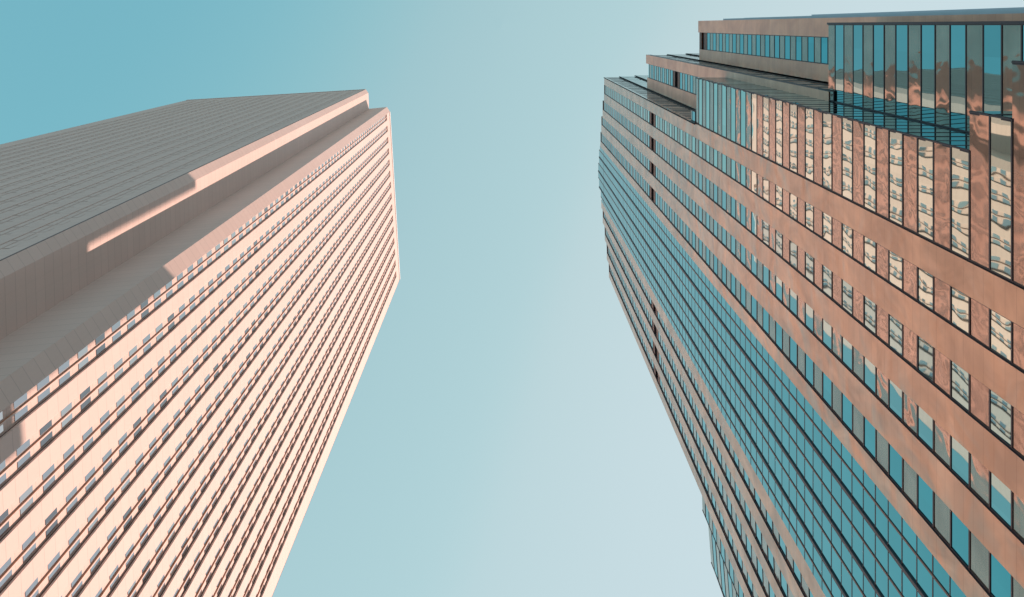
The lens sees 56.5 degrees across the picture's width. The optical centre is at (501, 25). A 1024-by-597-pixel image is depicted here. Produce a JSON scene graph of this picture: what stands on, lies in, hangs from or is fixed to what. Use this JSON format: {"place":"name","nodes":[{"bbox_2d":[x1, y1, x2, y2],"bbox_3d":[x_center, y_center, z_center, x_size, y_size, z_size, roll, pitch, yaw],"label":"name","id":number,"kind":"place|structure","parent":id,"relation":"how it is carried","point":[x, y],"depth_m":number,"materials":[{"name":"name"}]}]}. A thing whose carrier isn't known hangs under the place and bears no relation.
{"place":"outdoors","nodes":[
{"label":"outdoors","id":0,"kind":"place"},
{"bbox_2d":[0,89,399,596],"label":"stone tower","id":1,"kind":"structure","parent":0,"point":[196,295],"depth_m":130.63,"materials":[{"name":"stone"}]},
{"bbox_2d":[0,521,8,536],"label":"window","id":2,"kind":"structure","parent":1,"relation":"in","point":[6,526],"depth_m":75.09,"materials":[{"name":"grey glass"}]},
{"bbox_2d":[0,557,10,574],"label":"window","id":3,"kind":"structure","parent":1,"relation":"in","point":[2,569],"depth_m":74.91,"materials":[{"name":"grey glass"}]},
{"bbox_2d":[0,569,11,588],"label":"window","id":4,"kind":"structure","parent":1,"relation":"in","point":[9,575],"depth_m":74.82,"materials":[{"name":"grey glass"}]},
{"bbox_2d":[14,392,26,408],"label":"window","id":5,"kind":"structure","parent":1,"relation":"in","point":[23,398],"depth_m":78.63,"materials":[{"name":"grey glass"}]},
{"bbox_2d":[15,405,27,421],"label":"window","id":6,"kind":"structure","parent":1,"relation":"in","point":[22,412],"depth_m":78.65,"materials":[{"name":"grey glass"}]},
{"bbox_2d":[17,439,29,455],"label":"window","id":7,"kind":"structure","parent":1,"relation":"in","point":[27,443],"depth_m":78.65,"materials":[{"name":"grey glass"}]},
{"bbox_2d":[18,451,30,468],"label":"window","id":8,"kind":"structure","parent":1,"relation":"in","point":[24,459],"depth_m":78.68,"materials":[{"name":"grey glass"}]},
{"bbox_2d":[19,485,32,502],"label":"window","id":9,"kind":"structure","parent":1,"relation":"in","point":[30,489],"depth_m":78.67,"materials":[{"name":"grey glass"}]},
{"bbox_2d":[20,497,32,515],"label":"window","id":10,"kind":"structure","parent":1,"relation":"in","point":[30,502],"depth_m":78.57,"materials":[{"name":"grey glass"}]},
{"bbox_2d":[22,531,35,549],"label":"window","id":11,"kind":"structure","parent":1,"relation":"in","point":[33,535],"depth_m":78.58,"materials":[{"name":"grey glass"}]},
{"bbox_2d":[23,543,35,562],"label":"window","id":12,"kind":"structure","parent":1,"relation":"in","point":[33,548],"depth_m":78.61,"materials":[{"name":"grey glass"}]},
{"bbox_2d":[25,577,37,596],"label":"window","id":13,"kind":"structure","parent":1,"relation":"in","point":[35,582],"depth_m":78.60,"materials":[{"name":"grey glass"}]},
{"bbox_2d":[37,375,48,390],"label":"window","id":14,"kind":"structure","parent":1,"relation":"in","point":[46,380],"depth_m":82.48,"materials":[{"name":"grey glass"}]},
{"bbox_2d":[38,387,49,402],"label":"window","id":15,"kind":"structure","parent":1,"relation":"in","point":[43,395],"depth_m":82.46,"materials":[{"name":"grey glass"}]},
{"bbox_2d":[40,419,51,435],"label":"window","id":16,"kind":"structure","parent":1,"relation":"in","point":[49,424],"depth_m":82.53,"materials":[{"name":"grey glass"}]},
{"bbox_2d":[41,431,52,447],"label":"window","id":17,"kind":"structure","parent":1,"relation":"in","point":[50,435],"depth_m":82.52,"materials":[{"name":"grey glass"}]},
{"bbox_2d":[43,464,54,479],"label":"window","id":18,"kind":"structure","parent":1,"relation":"in","point":[52,467],"depth_m":82.52,"materials":[{"name":"grey glass"}]},
{"bbox_2d":[43,475,54,491],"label":"window","id":19,"kind":"structure","parent":1,"relation":"in","point":[52,480],"depth_m":82.54,"materials":[{"name":"grey glass"}]},
{"bbox_2d":[45,508,56,524],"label":"window","id":20,"kind":"structure","parent":1,"relation":"in","point":[54,512],"depth_m":82.54,"materials":[{"name":"grey glass"}]},
{"bbox_2d":[46,518,57,537],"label":"window","id":21,"kind":"structure","parent":1,"relation":"in","point":[53,526],"depth_m":82.48,"materials":[{"name":"grey glass"}]},
{"bbox_2d":[48,551,59,569],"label":"window","id":22,"kind":"structure","parent":1,"relation":"in","point":[57,556],"depth_m":82.54,"materials":[{"name":"grey glass"}]},
{"bbox_2d":[49,563,59,581],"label":"window","id":23,"kind":"structure","parent":1,"relation":"in","point":[57,568],"depth_m":82.50,"materials":[{"name":"grey glass"}]},
{"bbox_2d":[58,360,69,373],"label":"window","id":24,"kind":"structure","parent":1,"relation":"in","point":[66,364],"depth_m":86.35,"materials":[{"name":"grey glass"}]},
{"bbox_2d":[59,371,69,385],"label":"window","id":25,"kind":"structure","parent":1,"relation":"in","point":[67,375],"depth_m":86.40,"materials":[{"name":"grey glass"}]},
{"bbox_2d":[61,402,71,416],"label":"window","id":26,"kind":"structure","parent":1,"relation":"in","point":[69,406],"depth_m":86.44,"materials":[{"name":"grey glass"}]},
{"bbox_2d":[62,413,72,428],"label":"window","id":27,"kind":"structure","parent":1,"relation":"in","point":[70,417],"depth_m":86.46,"materials":[{"name":"grey glass"}]},
{"bbox_2d":[64,455,74,470],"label":"window","id":28,"kind":"structure","parent":1,"relation":"in","point":[72,460],"depth_m":86.40,"materials":[{"name":"grey glass"}]},
{"bbox_2d":[67,497,77,513],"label":"window","id":29,"kind":"structure","parent":1,"relation":"in","point":[69,508],"depth_m":86.45,"materials":[{"name":"grey glass"}]},
{"bbox_2d":[69,539,79,555],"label":"window","id":30,"kind":"structure","parent":1,"relation":"in","point":[77,543],"depth_m":86.40,"materials":[{"name":"grey glass"}]},
{"bbox_2d":[72,581,82,596],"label":"window","id":31,"kind":"structure","parent":1,"relation":"in","point":[80,585],"depth_m":86.48,"materials":[{"name":"grey glass"}]},
{"bbox_2d":[78,345,87,358],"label":"window","id":32,"kind":"structure","parent":1,"relation":"in","point":[84,350],"depth_m":90.35,"materials":[{"name":"grey glass"}]},
{"bbox_2d":[81,396,90,410],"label":"window","id":33,"kind":"structure","parent":1,"relation":"in","point":[88,401],"depth_m":90.41,"materials":[{"name":"grey glass"}]},
{"bbox_2d":[0,0,1023,596],"label":"sky","id":34,"kind":"structure","parent":0,"point":[506,429],"materials":[{"name":"blue"}]},
{"bbox_2d":[598,7,1023,596],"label":"glass tower","id":35,"kind":"structure","parent":0,"point":[814,231],"depth_m":67.08,"materials":[{"name":"orange stone"}]},
{"bbox_2d":[699,79,701,124],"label":"window","id":36,"kind":"structure","parent":35,"relation":"in","point":[700,81],"depth_m":110.18,"materials":[{"name":"glass"}]},
{"bbox_2d":[706,81,708,128],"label":"window","id":37,"kind":"structure","parent":35,"relation":"in","point":[707,83],"depth_m":106.42,"materials":[{"name":"glass"}]},
{"bbox_2d":[714,84,716,132],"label":"window","id":38,"kind":"structure","parent":35,"relation":"in","point":[715,85],"depth_m":102.45,"materials":[{"name":"glass"}]},
{"bbox_2d":[722,85,725,136],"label":"window","id":39,"kind":"structure","parent":35,"relation":"in","point":[723,87],"depth_m":98.52,"materials":[{"name":"glass"}]},
{"bbox_2d":[731,88,734,141],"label":"window","id":40,"kind":"structure","parent":35,"relation":"in","point":[732,90],"depth_m":94.69,"materials":[{"name":"glass"}]},
{"bbox_2d":[741,90,744,146],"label":"window","id":41,"kind":"structure","parent":35,"relation":"in","point":[742,93],"depth_m":90.94,"materials":[{"name":"glass"}]},
{"bbox_2d":[752,94,755,151],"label":"window","id":42,"kind":"structure","parent":35,"relation":"in","point":[753,95],"depth_m":86.63,"materials":[{"name":"glass"}]},
{"bbox_2d":[763,97,768,158],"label":"window","id":43,"kind":"structure","parent":35,"relation":"in","point":[765,100],"depth_m":82.70,"materials":[{"name":"glass"}]},
{"bbox_2d":[763,308,768,334],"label":"window","id":44,"kind":"structure","parent":35,"relation":"in","point":[765,314],"depth_m":82.85,"materials":[{"name":"teal glass"}]},
{"bbox_2d":[776,101,781,164],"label":"window","id":45,"kind":"structure","parent":35,"relation":"in","point":[778,103],"depth_m":78.84,"materials":[{"name":"glass"}]},
{"bbox_2d":[776,322,781,349],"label":"window","id":46,"kind":"structure","parent":35,"relation":"in","point":[778,328],"depth_m":78.98,"materials":[{"name":"teal glass"}]},
{"bbox_2d":[776,230,781,256],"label":"window","id":47,"kind":"structure","parent":35,"relation":"in","point":[778,235],"depth_m":78.84,"materials":[{"name":"glass"}]},
{"bbox_2d":[776,185,781,209],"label":"window","id":48,"kind":"structure","parent":35,"relation":"in","point":[778,189],"depth_m":78.84,"materials":[{"name":"glass"}]},
{"bbox_2d":[776,276,781,300],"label":"window","id":49,"kind":"structure","parent":35,"relation":"in","point":[778,282],"depth_m":78.98,"materials":[{"name":"blue glass"}]},
{"bbox_2d":[781,572,786,596],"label":"window","id":50,"kind":"structure","parent":35,"relation":"in","point":[783,582],"depth_m":79.05,"materials":[{"name":"teal glass"}]},
{"bbox_2d":[790,104,796,172],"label":"window","id":51,"kind":"structure","parent":35,"relation":"in","point":[793,108],"depth_m":75.04,"materials":[{"name":"glass"}]},
{"bbox_2d":[790,337,796,367],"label":"window","id":52,"kind":"structure","parent":35,"relation":"in","point":[793,345],"depth_m":75.04,"materials":[{"name":"teal glass"}]},
{"bbox_2d":[790,241,796,268],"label":"window","id":53,"kind":"structure","parent":35,"relation":"in","point":[793,247],"depth_m":75.04,"materials":[{"name":"grey glass"}]},
{"bbox_2d":[790,193,796,219],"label":"window","id":54,"kind":"structure","parent":35,"relation":"in","point":[793,199],"depth_m":75.04,"materials":[{"name":"glass"}]},
{"bbox_2d":[790,289,796,315],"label":"window","id":55,"kind":"structure","parent":35,"relation":"in","point":[793,297],"depth_m":75.04,"materials":[{"name":"blue glass"}]},
{"bbox_2d":[805,353,812,385],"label":"window","id":56,"kind":"structure","parent":35,"relation":"in","point":[808,362],"depth_m":71.38,"materials":[{"name":"teal glass"}]},
{"bbox_2d":[806,109,812,180],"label":"window","id":57,"kind":"structure","parent":35,"relation":"in","point":[809,112],"depth_m":71.15,"materials":[{"name":"glass"}]},
{"bbox_2d":[806,253,812,281],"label":"window","id":58,"kind":"structure","parent":35,"relation":"in","point":[809,259],"depth_m":71.15,"materials":[{"name":"beige glass"}]},
{"bbox_2d":[806,203,812,230],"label":"window","id":59,"kind":"structure","parent":35,"relation":"in","point":[809,209],"depth_m":71.15,"materials":[{"name":"glass"}]},
{"bbox_2d":[806,304,812,331],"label":"window","id":60,"kind":"structure","parent":35,"relation":"in","point":[809,311],"depth_m":71.15,"materials":[{"name":"blue glass"}]},
{"bbox_2d":[808,37,813,61],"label":"window","id":61,"kind":"structure","parent":35,"relation":"in","point":[810,39],"depth_m":94.45,"materials":[{"name":"blue glass"}]},
{"bbox_2d":[821,38,826,62],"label":"window","id":62,"kind":"structure","parent":35,"relation":"in","point":[823,40],"depth_m":90.77,"materials":[{"name":"teal glass"}]},
{"bbox_2d":[823,113,830,189],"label":"window","id":63,"kind":"structure","parent":35,"relation":"in","point":[826,117],"depth_m":67.22,"materials":[{"name":"glass"}]},
{"bbox_2d":[823,373,830,406],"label":"window","id":64,"kind":"structure","parent":35,"relation":"in","point":[826,381],"depth_m":67.22,"materials":[{"name":"blue glass"}]},
{"bbox_2d":[823,265,830,296],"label":"window","id":65,"kind":"structure","parent":35,"relation":"in","point":[826,272],"depth_m":67.22,"materials":[{"name":"beige glass"}]},
{"bbox_2d":[823,212,830,242],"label":"window","id":66,"kind":"structure","parent":35,"relation":"in","point":[826,218],"depth_m":67.22,"materials":[{"name":"glass"}]},
{"bbox_2d":[823,319,830,349],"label":"window","id":67,"kind":"structure","parent":35,"relation":"in","point":[826,327],"depth_m":67.32,"materials":[{"name":"blue glass"}]},
{"bbox_2d":[835,25,842,102],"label":"window","id":68,"kind":"structure","parent":35,"relation":"in","point":[838,28],"depth_m":75.08,"materials":[{"name":"blue glass"}]},
{"bbox_2d":[842,118,851,199],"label":"window","id":69,"kind":"structure","parent":35,"relation":"in","point":[846,124],"depth_m":63.33,"materials":[{"name":"glass"}]},
{"bbox_2d":[842,393,851,431],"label":"window","id":70,"kind":"structure","parent":35,"relation":"in","point":[846,404],"depth_m":63.52,"materials":[{"name":"blue glass"}]},
{"bbox_2d":[842,280,851,314],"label":"window","id":71,"kind":"structure","parent":35,"relation":"in","point":[846,288],"depth_m":63.33,"materials":[{"name":"grey glass"}]},
{"bbox_2d":[842,224,851,255],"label":"window","id":72,"kind":"structure","parent":35,"relation":"in","point":[846,231],"depth_m":63.33,"materials":[{"name":"glass"}]},
{"bbox_2d":[842,337,851,370],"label":"window","id":73,"kind":"structure","parent":35,"relation":"in","point":[846,346],"depth_m":63.33,"materials":[{"name":"blue glass"}]},
{"bbox_2d":[853,25,861,106],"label":"window","id":74,"kind":"structure","parent":35,"relation":"in","point":[857,29],"depth_m":71.28,"materials":[{"name":"blue glass"}]},
{"bbox_2d":[864,125,874,211],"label":"window","id":75,"kind":"structure","parent":35,"relation":"in","point":[869,131],"depth_m":59.54,"materials":[{"name":"glass"}]},
{"bbox_2d":[864,417,874,457],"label":"window","id":76,"kind":"structure","parent":35,"relation":"in","point":[869,431],"depth_m":59.54,"materials":[{"name":"teal glass"}]},
{"bbox_2d":[864,296,874,333],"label":"window","id":77,"kind":"structure","parent":35,"relation":"in","point":[869,307],"depth_m":59.54,"materials":[{"name":"beige glass"}]},
{"bbox_2d":[864,236,874,271],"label":"window","id":78,"kind":"structure","parent":35,"relation":"in","point":[869,246],"depth_m":59.54,"materials":[{"name":"glass"}]},
{"bbox_2d":[864,357,874,392],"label":"window","id":79,"kind":"structure","parent":35,"relation":"in","point":[869,369],"depth_m":59.54,"materials":[{"name":"blue glass"}]},
{"bbox_2d":[849,117,904,118],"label":"window","id":80,"kind":"structure","parent":35,"relation":"in","point":[849,117],"depth_m":62.76,"materials":[{"name":"teal glass"}]},
{"bbox_2d":[874,25,882,111],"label":"window","id":81,"kind":"structure","parent":35,"relation":"in","point":[878,29],"depth_m":67.30,"materials":[{"name":"blue glass"}]},
{"bbox_2d":[856,119,916,121],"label":"window","id":82,"kind":"structure","parent":35,"relation":"in","point":[865,120],"depth_m":61.50,"materials":[{"name":"teal glass"}]},
{"bbox_2d":[889,131,901,224],"bbox_3d":[23.050,8.855,55.575,0.109,1.950,5.428,0,-90,0],"label":"window","id":83,"kind":"structure","parent":35,"relation":"in","point":[895,139],"depth_m":55.60,"materials":[{"name":"glass"}]},
{"bbox_2d":[889,444,901,489],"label":"window","id":84,"kind":"structure","parent":35,"relation":"in","point":[895,460],"depth_m":55.60,"materials":[{"name":"blue glass"}]},
{"bbox_2d":[889,315,901,355],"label":"window","id":85,"kind":"structure","parent":35,"relation":"in","point":[895,327],"depth_m":55.60,"materials":[{"name":"grey glass"}]},
{"bbox_2d":[889,251,901,288],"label":"window","id":86,"kind":"structure","parent":35,"relation":"in","point":[895,262],"depth_m":55.60,"materials":[{"name":"glass"}]},
{"bbox_2d":[889,379,901,419],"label":"window","id":87,"kind":"structure","parent":35,"relation":"in","point":[895,394],"depth_m":55.60,"materials":[{"name":"blue glass"}]},
{"bbox_2d":[865,122,929,124],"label":"window","id":88,"kind":"structure","parent":35,"relation":"in","point":[876,123],"depth_m":59.61,"materials":[{"name":"teal glass"}]},
{"bbox_2d":[896,25,906,116],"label":"window","id":89,"kind":"structure","parent":35,"relation":"in","point":[901,30],"depth_m":63.43,"materials":[{"name":"blue glass"}]},
{"bbox_2d":[883,126,942,127],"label":"window","id":90,"kind":"structure","parent":35,"relation":"in","point":[883,126],"depth_m":57.27,"materials":[{"name":"teal glass"}]},
{"bbox_2d":[918,139,932,240],"bbox_3d":[23.050,8.855,51.675,0.100,1.950,5.428,0,-90,0],"label":"window","id":91,"kind":"structure","parent":35,"relation":"in","point":[925,148],"depth_m":51.68,"materials":[{"name":"glass"}]},
{"bbox_2d":[918,475,932,525],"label":"window","id":92,"kind":"structure","parent":35,"relation":"in","point":[925,493],"depth_m":51.68,"materials":[{"name":"teal glass"}]},
{"bbox_2d":[918,336,932,381],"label":"window","id":93,"kind":"structure","parent":35,"relation":"in","point":[925,350],"depth_m":51.68,"materials":[{"name":"grey glass"}]},
{"bbox_2d":[918,268,932,309],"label":"window","id":94,"kind":"structure","parent":35,"relation":"in","point":[925,280],"depth_m":51.68,"materials":[{"name":"glass"}]},
{"bbox_2d":[918,406,932,449],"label":"window","id":95,"kind":"structure","parent":35,"relation":"in","point":[925,422],"depth_m":51.68,"materials":[{"name":"blue glass"}]},
{"bbox_2d":[894,129,959,131],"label":"window","id":96,"kind":"structure","parent":35,"relation":"in","point":[903,130],"depth_m":55.65,"materials":[{"name":"teal glass"}]},
{"bbox_2d":[922,25,933,122],"bbox_3d":[26.684,3.013,59.475,0.102,1.950,6.210,0,-90,0],"label":"window","id":97,"kind":"structure","parent":35,"relation":"in","point":[927,30],"depth_m":59.42,"materials":[{"name":"blue glass"}]},
{"bbox_2d":[907,133,969,135],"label":"window","id":98,"kind":"structure","parent":35,"relation":"in","point":[917,134],"depth_m":53.61,"materials":[{"name":"teal glass"}]},
{"bbox_2d":[918,137,969,139],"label":"window","id":99,"kind":"structure","parent":35,"relation":"in","point":[932,138],"depth_m":51.70,"materials":[{"name":"blue glass"}]},
{"bbox_2d":[936,141,969,144],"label":"window","id":100,"kind":"structure","parent":35,"relation":"in","point":[948,142],"depth_m":49.93,"materials":[{"name":"blue glass"}]},
{"bbox_2d":[951,25,964,129],"bbox_3d":[26.684,3.013,55.575,0.105,1.950,6.210,0,-90,0],"label":"window","id":101,"kind":"structure","parent":35,"relation":"in","point":[957,31],"depth_m":55.51,"materials":[{"name":"blue glass"}]},
{"bbox_2d":[951,147,967,257],"bbox_3d":[23.050,8.855,47.775,0.100,1.950,5.428,0,-90,0],"label":"window","id":102,"kind":"structure","parent":35,"relation":"in","point":[959,159],"depth_m":47.83,"materials":[{"name":"glass"}]},
{"bbox_2d":[951,436,967,484],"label":"window","id":103,"kind":"structure","parent":35,"relation":"in","point":[959,455],"depth_m":47.83,"materials":[{"name":"blue glass"}]},
{"bbox_2d":[952,512,967,565],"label":"window","id":104,"kind":"structure","parent":35,"relation":"in","point":[959,530],"depth_m":47.72,"materials":[{"name":"teal glass"}]},
{"bbox_2d":[952,362,967,409],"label":"window","id":105,"kind":"structure","parent":35,"relation":"in","point":[959,376],"depth_m":47.72,"materials":[{"name":"grey glass"}]},
{"bbox_2d":[952,287,967,332],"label":"window","id":106,"kind":"structure","parent":35,"relation":"in","point":[959,300],"depth_m":47.72,"materials":[{"name":"glass"}]},
{"bbox_2d":[984,25,1000,110],"bbox_3d":[26.684,3.013,51.675,0.114,1.950,6.210,0,-90,0],"label":"window","id":107,"kind":"structure","parent":35,"relation":"in","point":[992,33],"depth_m":51.67,"materials":[{"name":"blue glass"}]},
{"bbox_2d":[991,117,1010,279],"bbox_3d":[23.050,7.889,43.875,0.108,1.950,7.360,0,-90,0],"label":"window","id":108,"kind":"structure","parent":35,"relation":"in","point":[1000,129],"depth_m":43.82,"materials":[{"name":"glass"}]},
{"bbox_2d":[991,554,1010,596],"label":"window","id":109,"kind":"structure","parent":35,"relation":"in","point":[1000,577],"depth_m":43.99,"materials":[{"name":"blue glass"}]},
{"bbox_2d":[991,391,1010,445],"bbox_3d":[23.050,18.067,43.875,0.115,1.950,2.047,0,-90,0],"label":"window","id":110,"kind":"structure","parent":35,"relation":"in","point":[1000,409],"depth_m":43.82,"materials":[{"name":"beige glass"}]},
{"bbox_2d":[991,310,1010,360],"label":"window","id":111,"kind":"structure","parent":35,"relation":"in","point":[1000,326],"depth_m":43.82,"materials":[{"name":"glass"}]},
{"bbox_2d":[991,473,1010,526],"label":"window","id":112,"kind":"structure","parent":35,"relation":"in","point":[1000,493],"depth_m":43.82,"materials":[{"name":"blue glass"}]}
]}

